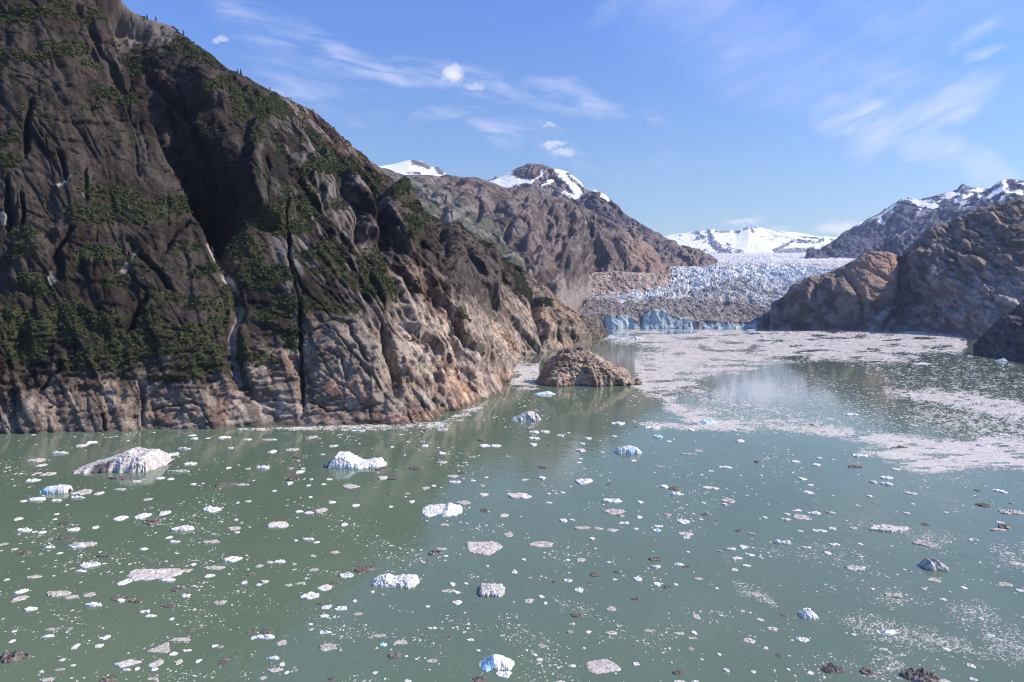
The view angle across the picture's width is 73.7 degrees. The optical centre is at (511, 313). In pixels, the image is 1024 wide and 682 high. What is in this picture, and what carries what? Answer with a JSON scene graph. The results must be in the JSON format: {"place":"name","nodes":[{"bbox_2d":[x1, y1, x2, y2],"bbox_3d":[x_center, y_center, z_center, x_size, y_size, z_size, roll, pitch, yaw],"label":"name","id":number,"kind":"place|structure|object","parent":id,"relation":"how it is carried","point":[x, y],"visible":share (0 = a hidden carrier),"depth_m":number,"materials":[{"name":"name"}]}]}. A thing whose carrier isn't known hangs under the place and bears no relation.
{"place":"outdoors","nodes":[
{"label":"outdoors","id":0,"kind":"place"},
{"bbox_2d":[0,0,607,433],"bbox_3d":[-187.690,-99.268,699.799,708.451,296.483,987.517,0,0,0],"label":"mountain","id":1,"kind":"structure","parent":0,"point":[330,370],"depth_m":290.66,"materials":[{"name":"stone"}]},
{"bbox_2d":[0,0,602,410],"bbox_3d":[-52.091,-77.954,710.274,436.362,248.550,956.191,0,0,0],"label":"scrub","id":2,"kind":"object","parent":1,"relation":"on","point":[402,183],"visible":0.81,"depth_m":308.22,"materials":[{"name":"green plant"}]},
{"bbox_2d":[378,160,446,175],"bbox_3d":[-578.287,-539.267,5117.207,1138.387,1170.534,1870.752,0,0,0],"label":"mountain","id":3,"kind":"structure","parent":0,"point":[411,167],"depth_m":4772.73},
{"bbox_2d":[381,168,604,312],"bbox_3d":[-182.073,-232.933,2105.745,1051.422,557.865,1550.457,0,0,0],"label":"mountain","id":4,"kind":"structure","parent":0,"point":[546,239],"depth_m":2031.45,"materials":[{"name":"stone"}]},
{"bbox_2d":[0,328,1023,681],"bbox_3d":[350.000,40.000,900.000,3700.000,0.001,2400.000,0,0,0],"label":"water","id":5,"kind":"structure","parent":0,"point":[840,488],"depth_m":120.28,"materials":[{"name":"liquid"}]},
{"bbox_2d":[0,650,30,663],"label":"ice floe","id":6,"kind":"object","parent":5,"relation":"on","point":[12,656],"visible":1,"depth_m":78.97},
{"bbox_2d":[11,595,27,602],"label":"ice floe","id":7,"kind":"object","parent":5,"relation":"on","point":[19,598],"visible":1,"depth_m":95.60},
{"bbox_2d":[13,589,28,593],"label":"ice floe","id":8,"kind":"object","parent":5,"relation":"on","point":[21,591],"visible":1,"depth_m":97.93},
{"bbox_2d":[15,550,30,554],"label":"ice floe","id":9,"kind":"object","parent":5,"relation":"on","point":[26,552],"visible":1,"depth_m":113.45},
{"bbox_2d":[17,527,31,531],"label":"ice floe","id":10,"kind":"object","parent":5,"relation":"on","point":[26,529],"visible":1,"depth_m":125.58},
{"bbox_2d":[26,458,45,461],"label":"ice floe","id":11,"kind":"object","parent":5,"relation":"on","point":[37,460],"visible":1,"depth_m":184.94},
{"bbox_2d":[28,497,45,500],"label":"ice floe","id":12,"kind":"object","parent":5,"relation":"on","point":[36,498],"visible":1,"depth_m":146.18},
{"bbox_2d":[39,472,55,475],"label":"ice floe","id":13,"kind":"object","parent":5,"relation":"on","point":[47,473],"visible":1,"depth_m":169.28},
{"bbox_2d":[39,485,72,493],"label":"iceberg","id":14,"kind":"object","parent":5,"relation":"on","point":[57,489],"visible":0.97,"depth_m":152.20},
{"bbox_2d":[46,590,70,596],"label":"ice floe","id":15,"kind":"object","parent":5,"relation":"on","point":[58,593],"visible":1,"depth_m":97.00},
{"bbox_2d":[56,536,75,539],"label":"ice floe","id":16,"kind":"object","parent":5,"relation":"on","point":[66,538],"visible":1,"depth_m":121.22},
{"bbox_2d":[59,520,72,524],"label":"ice floe","id":17,"kind":"object","parent":5,"relation":"on","point":[64,522],"visible":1,"depth_m":129.69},
{"bbox_2d":[67,543,84,547],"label":"ice floe","id":18,"kind":"object","parent":5,"relation":"on","point":[81,545],"visible":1,"depth_m":116.68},
{"bbox_2d":[69,489,91,494],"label":"ice floe","id":19,"kind":"object","parent":5,"relation":"on","point":[83,491],"visible":1,"depth_m":151.89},
{"bbox_2d":[72,541,96,546],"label":"ice floe","id":20,"kind":"object","parent":5,"relation":"on","point":[89,544],"visible":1,"depth_m":118.13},
{"bbox_2d":[79,561,100,567],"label":"ice floe","id":21,"kind":"object","parent":5,"relation":"on","point":[87,564],"visible":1,"depth_m":107.92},
{"bbox_2d":[84,602,101,606],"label":"ice floe","id":22,"kind":"object","parent":5,"relation":"on","point":[92,604],"visible":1,"depth_m":93.30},
{"bbox_2d":[99,675,116,681],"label":"ice floe","id":23,"kind":"object","parent":5,"relation":"on","point":[109,678],"visible":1,"depth_m":74.50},
{"bbox_2d":[110,596,130,600],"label":"ice floe","id":24,"kind":"object","parent":5,"relation":"on","point":[122,597],"visible":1,"depth_m":95.69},
{"bbox_2d":[109,475,132,478],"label":"ice floe","id":25,"kind":"object","parent":5,"relation":"on","point":[122,477],"visible":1,"depth_m":165.23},
{"bbox_2d":[113,516,128,520],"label":"ice floe","id":26,"kind":"object","parent":5,"relation":"on","point":[119,518],"visible":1,"depth_m":132.91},
{"bbox_2d":[73,446,172,473],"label":"iceberg","id":27,"kind":"object","parent":5,"relation":"on","point":[136,459],"visible":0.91,"depth_m":173.76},
{"bbox_2d":[116,578,132,584],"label":"ice floe","id":28,"kind":"object","parent":5,"relation":"on","point":[126,581],"visible":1,"depth_m":101.39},
{"bbox_2d":[113,659,140,667],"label":"ice floe","id":29,"kind":"object","parent":5,"relation":"on","point":[125,663],"visible":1,"depth_m":77.79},
{"bbox_2d":[129,598,144,602],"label":"ice floe","id":30,"kind":"object","parent":5,"relation":"on","point":[137,600],"visible":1,"depth_m":94.76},
{"bbox_2d":[134,512,151,518],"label":"ice floe","id":31,"kind":"object","parent":5,"relation":"on","point":[142,515],"visible":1,"depth_m":134.33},
{"bbox_2d":[142,518,161,525],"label":"ice floe","id":32,"kind":"object","parent":5,"relation":"on","point":[151,521],"visible":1,"depth_m":130.25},
{"bbox_2d":[126,568,183,580],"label":"ice floe","id":33,"kind":"object","parent":5,"relation":"on","point":[143,574],"visible":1,"depth_m":104.43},
{"bbox_2d":[148,658,163,667],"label":"ice floe","id":34,"kind":"object","parent":5,"relation":"on","point":[158,662],"visible":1,"depth_m":77.97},
{"bbox_2d":[147,642,169,652],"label":"ice floe","id":35,"kind":"object","parent":5,"relation":"on","point":[162,648],"visible":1,"depth_m":81.12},
{"bbox_2d":[159,577,175,581],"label":"ice floe","id":36,"kind":"object","parent":5,"relation":"on","point":[169,579],"visible":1,"depth_m":102.01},
{"bbox_2d":[160,603,176,607],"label":"ice floe","id":37,"kind":"object","parent":5,"relation":"on","point":[169,605],"visible":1,"depth_m":93.16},
{"bbox_2d":[166,469,189,472],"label":"ice floe","id":38,"kind":"object","parent":5,"relation":"on","point":[181,470],"visible":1,"depth_m":172.21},
{"bbox_2d":[169,637,189,641],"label":"ice floe","id":39,"kind":"object","parent":5,"relation":"on","point":[181,639],"visible":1,"depth_m":83.55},
{"bbox_2d":[172,586,186,591],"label":"ice floe","id":40,"kind":"object","parent":5,"relation":"on","point":[179,588],"visible":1,"depth_m":98.67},
{"bbox_2d":[171,525,193,530],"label":"ice floe","id":41,"kind":"object","parent":5,"relation":"on","point":[184,528],"visible":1,"depth_m":125.88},
{"bbox_2d":[202,539,218,543],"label":"ice floe","id":42,"kind":"object","parent":5,"relation":"on","point":[210,541],"visible":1,"depth_m":119.20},
{"bbox_2d":[203,505,221,512],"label":"ice floe","id":43,"kind":"object","parent":5,"relation":"on","point":[209,509],"visible":1,"depth_m":138.46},
{"bbox_2d":[204,565,224,569],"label":"ice floe","id":44,"kind":"object","parent":5,"relation":"on","point":[213,567],"visible":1,"depth_m":107.12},
{"bbox_2d":[213,600,226,604],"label":"ice floe","id":45,"kind":"object","parent":5,"relation":"on","point":[222,602],"visible":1,"depth_m":94.23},
{"bbox_2d":[219,658,229,664],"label":"ice floe","id":46,"kind":"object","parent":5,"relation":"on","point":[223,661],"visible":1,"depth_m":78.33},
{"bbox_2d":[215,482,236,486],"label":"ice floe","id":47,"kind":"object","parent":5,"relation":"on","point":[222,484],"visible":1,"depth_m":158.88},
{"bbox_2d":[221,556,241,561],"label":"ice floe","id":48,"kind":"object","parent":5,"relation":"on","point":[232,559],"visible":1,"depth_m":110.48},
{"bbox_2d":[256,634,274,638],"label":"ice floe","id":49,"kind":"object","parent":5,"relation":"on","point":[268,636],"visible":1,"depth_m":84.20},
{"bbox_2d":[261,629,272,633],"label":"ice floe","id":50,"kind":"object","parent":5,"relation":"on","point":[267,631],"visible":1,"depth_m":85.74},
{"bbox_2d":[268,668,283,672],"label":"ice floe","id":51,"kind":"object","parent":5,"relation":"on","point":[272,670],"visible":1,"depth_m":76.47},
{"bbox_2d":[267,521,288,527],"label":"ice floe","id":52,"kind":"object","parent":5,"relation":"on","point":[280,524],"visible":1,"depth_m":128.30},
{"bbox_2d":[286,476,299,480],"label":"ice floe","id":53,"kind":"object","parent":5,"relation":"on","point":[292,478],"visible":1,"depth_m":163.87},
{"bbox_2d":[300,591,318,599],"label":"ice floe","id":54,"kind":"object","parent":5,"relation":"on","point":[310,595],"visible":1,"depth_m":96.23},
{"bbox_2d":[315,508,326,512],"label":"ice floe","id":55,"kind":"object","parent":5,"relation":"on","point":[320,510],"visible":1,"depth_m":138.31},
{"bbox_2d":[317,584,331,590],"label":"ice floe","id":56,"kind":"object","parent":5,"relation":"on","point":[326,587],"visible":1,"depth_m":99.31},
{"bbox_2d":[319,643,336,650],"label":"ice floe","id":57,"kind":"object","parent":5,"relation":"on","point":[325,647],"visible":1,"depth_m":81.56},
{"bbox_2d":[334,606,346,610],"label":"ice floe","id":58,"kind":"object","parent":5,"relation":"on","point":[339,608],"visible":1,"depth_m":92.22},
{"bbox_2d":[339,572,353,577],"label":"ice floe","id":59,"kind":"object","parent":5,"relation":"on","point":[347,575],"visible":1,"depth_m":104.01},
{"bbox_2d":[342,484,359,488],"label":"ice floe","id":60,"kind":"object","parent":5,"relation":"on","point":[349,486],"visible":1,"depth_m":157.37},
{"bbox_2d":[325,451,386,468],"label":"iceberg","id":61,"kind":"object","parent":5,"relation":"on","point":[346,459],"visible":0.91,"depth_m":177.30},
{"bbox_2d":[354,565,377,572],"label":"ice floe","id":62,"kind":"object","parent":5,"relation":"on","point":[363,568],"visible":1,"depth_m":106.36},
{"bbox_2d":[375,467,390,470],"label":"ice floe","id":63,"kind":"object","parent":5,"relation":"on","point":[381,468],"visible":1,"depth_m":174.74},
{"bbox_2d":[388,653,400,658],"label":"ice floe","id":64,"kind":"object","parent":5,"relation":"on","point":[394,655],"visible":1,"depth_m":79.61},
{"bbox_2d":[371,573,419,588],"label":"iceberg","id":65,"kind":"object","parent":5,"relation":"on","point":[408,581],"visible":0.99,"depth_m":100.53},
{"bbox_2d":[394,640,406,643],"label":"ice floe","id":66,"kind":"object","parent":5,"relation":"on","point":[401,642],"visible":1,"depth_m":82.88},
{"bbox_2d":[428,550,441,554],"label":"ice floe","id":67,"kind":"object","parent":5,"relation":"on","point":[435,552],"visible":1,"depth_m":113.54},
{"bbox_2d":[422,502,462,516],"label":"iceberg","id":68,"kind":"object","parent":5,"relation":"on","point":[447,509],"visible":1,"depth_m":137.04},
{"bbox_2d":[473,676,486,681],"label":"ice floe","id":69,"kind":"object","parent":5,"relation":"on","point":[479,678],"visible":1,"depth_m":74.59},
{"bbox_2d":[465,541,502,555],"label":"ice floe","id":70,"kind":"object","parent":5,"relation":"on","point":[486,548],"visible":1,"depth_m":116.30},
{"bbox_2d":[479,583,504,596],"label":"iceberg","id":71,"kind":"object","parent":5,"relation":"on","point":[491,590],"visible":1,"depth_m":97.30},
{"bbox_2d":[479,654,514,671],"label":"iceberg","id":72,"kind":"object","parent":5,"relation":"on","point":[495,662],"visible":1,"depth_m":77.13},
{"bbox_2d":[496,670,510,677],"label":"ice floe","id":73,"kind":"object","parent":5,"relation":"on","point":[504,674],"visible":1,"depth_m":75.49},
{"bbox_2d":[0,329,1023,681],"bbox_3d":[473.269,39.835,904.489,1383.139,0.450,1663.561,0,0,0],"label":"brash ice","id":74,"kind":"structure","parent":5,"relation":"on","point":[688,361],"depth_m":245.93,"materials":[{"name":"ice"}]},
{"bbox_2d":[508,493,531,498],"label":"ice floe","id":75,"kind":"object","parent":5,"relation":"on","point":[521,495],"visible":1,"depth_m":148.71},
{"bbox_2d":[511,411,540,420],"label":"iceberg","id":76,"kind":"object","parent":5,"relation":"on","point":[529,416],"visible":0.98,"depth_m":254.64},
{"bbox_2d":[528,541,552,547],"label":"ice floe","id":77,"kind":"object","parent":5,"relation":"on","point":[538,544],"visible":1,"depth_m":117.99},
{"bbox_2d":[535,391,554,394],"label":"iceberg","id":78,"kind":"object","parent":5,"relation":"on","point":[546,393],"visible":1,"depth_m":336.38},
{"bbox_2d":[570,613,584,617],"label":"ice floe","id":79,"kind":"object","parent":5,"relation":"on","point":[579,615],"visible":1,"depth_m":90.21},
{"bbox_2d":[575,478,592,483],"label":"ice floe","id":80,"kind":"object","parent":5,"relation":"on","point":[583,481],"visible":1,"depth_m":162.09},
{"bbox_2d":[535,346,641,386],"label":"rocky islet","id":81,"kind":"object","parent":5,"relation":"in","point":[570,366],"visible":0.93,"depth_m":381.00,"materials":[{"name":"stone"}]},
{"bbox_2d":[586,659,620,673],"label":"ice floe","id":82,"kind":"object","parent":5,"relation":"on","point":[600,666],"visible":1,"depth_m":77.20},
{"bbox_2d":[602,498,621,502],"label":"ice floe","id":83,"kind":"object","parent":5,"relation":"on","point":[610,500],"visible":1,"depth_m":144.88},
{"bbox_2d":[602,509,625,514],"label":"ice floe","id":84,"kind":"object","parent":5,"relation":"on","point":[613,511],"visible":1,"depth_m":137.39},
{"bbox_2d":[611,336,642,339],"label":"iceberg","id":85,"kind":"object","parent":5,"relation":"on","point":[630,338],"visible":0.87,"depth_m":1043.42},
{"bbox_2d":[616,445,641,454],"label":"iceberg","id":86,"kind":"object","parent":5,"relation":"on","point":[629,449],"visible":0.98,"depth_m":194.47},
{"bbox_2d":[644,425,659,428],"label":"ice floe","id":87,"kind":"object","parent":5,"relation":"on","point":[651,427],"visible":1,"depth_m":237.43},
{"bbox_2d":[648,557,661,560],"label":"ice floe","id":88,"kind":"object","parent":5,"relation":"on","point":[654,558],"visible":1,"depth_m":110.88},
{"bbox_2d":[677,519,689,523],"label":"ice floe","id":89,"kind":"object","parent":5,"relation":"on","point":[683,521],"visible":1,"depth_m":130.50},
{"bbox_2d":[678,532,692,535],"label":"ice floe","id":90,"kind":"object","parent":5,"relation":"on","point":[685,533],"visible":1,"depth_m":123.80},
{"bbox_2d":[700,419,716,423],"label":"ice floe","id":91,"kind":"object","parent":5,"relation":"on","point":[704,421],"visible":1,"depth_m":249.22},
{"bbox_2d":[721,498,734,502],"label":"ice floe","id":92,"kind":"object","parent":5,"relation":"on","point":[728,500],"visible":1,"depth_m":145.50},
{"bbox_2d":[743,638,755,643],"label":"ice floe","id":93,"kind":"object","parent":5,"relation":"on","point":[748,640],"visible":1,"depth_m":83.32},
{"bbox_2d":[773,539,790,543],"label":"ice floe","id":94,"kind":"object","parent":5,"relation":"on","point":[776,541],"visible":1,"depth_m":118.65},
{"bbox_2d":[793,514,811,519],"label":"ice floe","id":95,"kind":"object","parent":5,"relation":"on","point":[799,516],"visible":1,"depth_m":133.39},
{"bbox_2d":[795,637,809,642],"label":"ice floe","id":96,"kind":"object","parent":5,"relation":"on","point":[803,639],"visible":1,"depth_m":83.48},
{"bbox_2d":[798,609,818,619],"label":"iceberg","id":97,"kind":"object","parent":5,"relation":"on","point":[808,614],"visible":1,"depth_m":89.63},
{"bbox_2d":[820,662,844,673],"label":"ice floe","id":98,"kind":"object","parent":5,"relation":"on","point":[831,667],"visible":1,"depth_m":76.38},
{"bbox_2d":[844,565,865,570],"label":"ice floe","id":99,"kind":"object","parent":5,"relation":"on","point":[855,568],"visible":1,"depth_m":106.86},
{"bbox_2d":[852,453,867,456],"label":"ice floe","id":100,"kind":"object","parent":5,"relation":"on","point":[859,455],"visible":1,"depth_m":191.47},
{"bbox_2d":[859,666,874,675],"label":"ice floe","id":101,"kind":"object","parent":5,"relation":"on","point":[866,670],"visible":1,"depth_m":76.10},
{"bbox_2d":[876,629,895,634],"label":"ice floe","id":102,"kind":"object","parent":5,"relation":"on","point":[888,632],"visible":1,"depth_m":85.25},
{"bbox_2d":[869,524,908,532],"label":"ice floe","id":103,"kind":"object","parent":5,"relation":"on","point":[885,528],"visible":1,"depth_m":125.87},
{"bbox_2d":[884,592,902,597],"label":"ice floe","id":104,"kind":"object","parent":5,"relation":"on","point":[898,595],"visible":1,"depth_m":96.64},
{"bbox_2d":[900,667,939,681],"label":"ice floe","id":105,"kind":"object","parent":5,"relation":"on","point":[920,674],"visible":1,"depth_m":74.79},
{"bbox_2d":[912,540,937,546],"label":"ice floe","id":106,"kind":"object","parent":5,"relation":"on","point":[924,543],"visible":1,"depth_m":118.25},
{"bbox_2d":[919,558,948,571],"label":"iceberg","id":107,"kind":"object","parent":5,"relation":"on","point":[933,564],"visible":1,"depth_m":106.67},
{"bbox_2d":[975,502,991,506],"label":"ice floe","id":108,"kind":"object","parent":5,"relation":"on","point":[983,504],"visible":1,"depth_m":142.10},
{"bbox_2d":[998,523,1012,528],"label":"ice floe","id":109,"kind":"object","parent":5,"relation":"on","point":[1005,526],"visible":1,"depth_m":127.35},
{"bbox_2d":[998,582,1012,586],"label":"ice floe","id":110,"kind":"object","parent":5,"relation":"on","point":[1004,584],"visible":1,"depth_m":100.49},
{"bbox_2d":[998,509,1023,514],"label":"ice floe","id":111,"kind":"object","parent":5,"relation":"on","point":[1007,511],"visible":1,"depth_m":136.80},
{"bbox_2d":[1008,561,1023,565],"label":"ice floe","id":112,"kind":"object","parent":5,"relation":"on","point":[1014,563],"visible":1,"depth_m":108.83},
{"bbox_2d":[488,163,589,201],"bbox_3d":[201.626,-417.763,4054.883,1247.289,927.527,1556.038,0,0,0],"label":"mountain","id":113,"kind":"structure","parent":0,"point":[548,181],"depth_m":3767.06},
{"bbox_2d":[121,0,1023,236],"label":"sky","id":114,"kind":"structure","parent":0,"point":[812,117],"materials":[{"name":"blue"}]},
{"bbox_2d":[569,208,671,278],"bbox_3d":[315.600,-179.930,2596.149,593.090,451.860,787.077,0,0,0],"label":"hill","id":115,"kind":"structure","parent":0,"point":[618,248],"depth_m":2407.73,"materials":[{"name":"stone"}]},
{"bbox_2d":[588,271,671,295],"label":"hill","id":116,"kind":"structure","parent":0,"point":[614,282],"depth_m":2200.26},
{"bbox_2d":[573,190,717,266],"bbox_3d":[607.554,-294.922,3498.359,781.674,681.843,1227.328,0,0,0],"label":"mountain","id":117,"kind":"structure","parent":0,"point":[672,253],"depth_m":3247.70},
{"bbox_2d":[577,252,854,327],"bbox_3d":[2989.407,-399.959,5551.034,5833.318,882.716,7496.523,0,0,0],"label":"glacier","id":118,"kind":"object","parent":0,"point":[736,290],"visible":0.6,"depth_m":2000.28,"materials":[{"name":"ice"}]},
{"bbox_2d":[664,226,837,253],"bbox_3d":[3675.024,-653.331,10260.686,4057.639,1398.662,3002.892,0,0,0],"label":"mountain","id":119,"kind":"structure","parent":0,"point":[750,239],"depth_m":9630.43,"materials":[{"name":"snow"}]},
{"bbox_2d":[769,198,1023,336],"bbox_3d":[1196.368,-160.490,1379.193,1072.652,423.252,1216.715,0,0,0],"label":"hill","id":120,"kind":"structure","parent":0,"point":[962,274],"depth_m":1607.89,"materials":[{"name":"stone"}]},
{"bbox_2d":[804,184,988,258],"bbox_3d":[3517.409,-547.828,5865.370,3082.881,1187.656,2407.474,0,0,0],"label":"mountain","id":121,"kind":"structure","parent":0,"point":[897,217],"depth_m":5350.12,"materials":[{"name":"stone"}]},
{"bbox_2d":[860,179,1023,255],"bbox_3d":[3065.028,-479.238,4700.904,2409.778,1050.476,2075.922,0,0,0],"label":"mountain","id":122,"kind":"structure","parent":0,"point":[1004,190],"depth_m":4527.96,"materials":[{"name":"stone"}]},
{"bbox_2d":[973,301,1023,360],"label":"hill","id":123,"kind":"structure","parent":0,"point":[1002,336],"depth_m":643.77,"materials":[{"name":"stone"}]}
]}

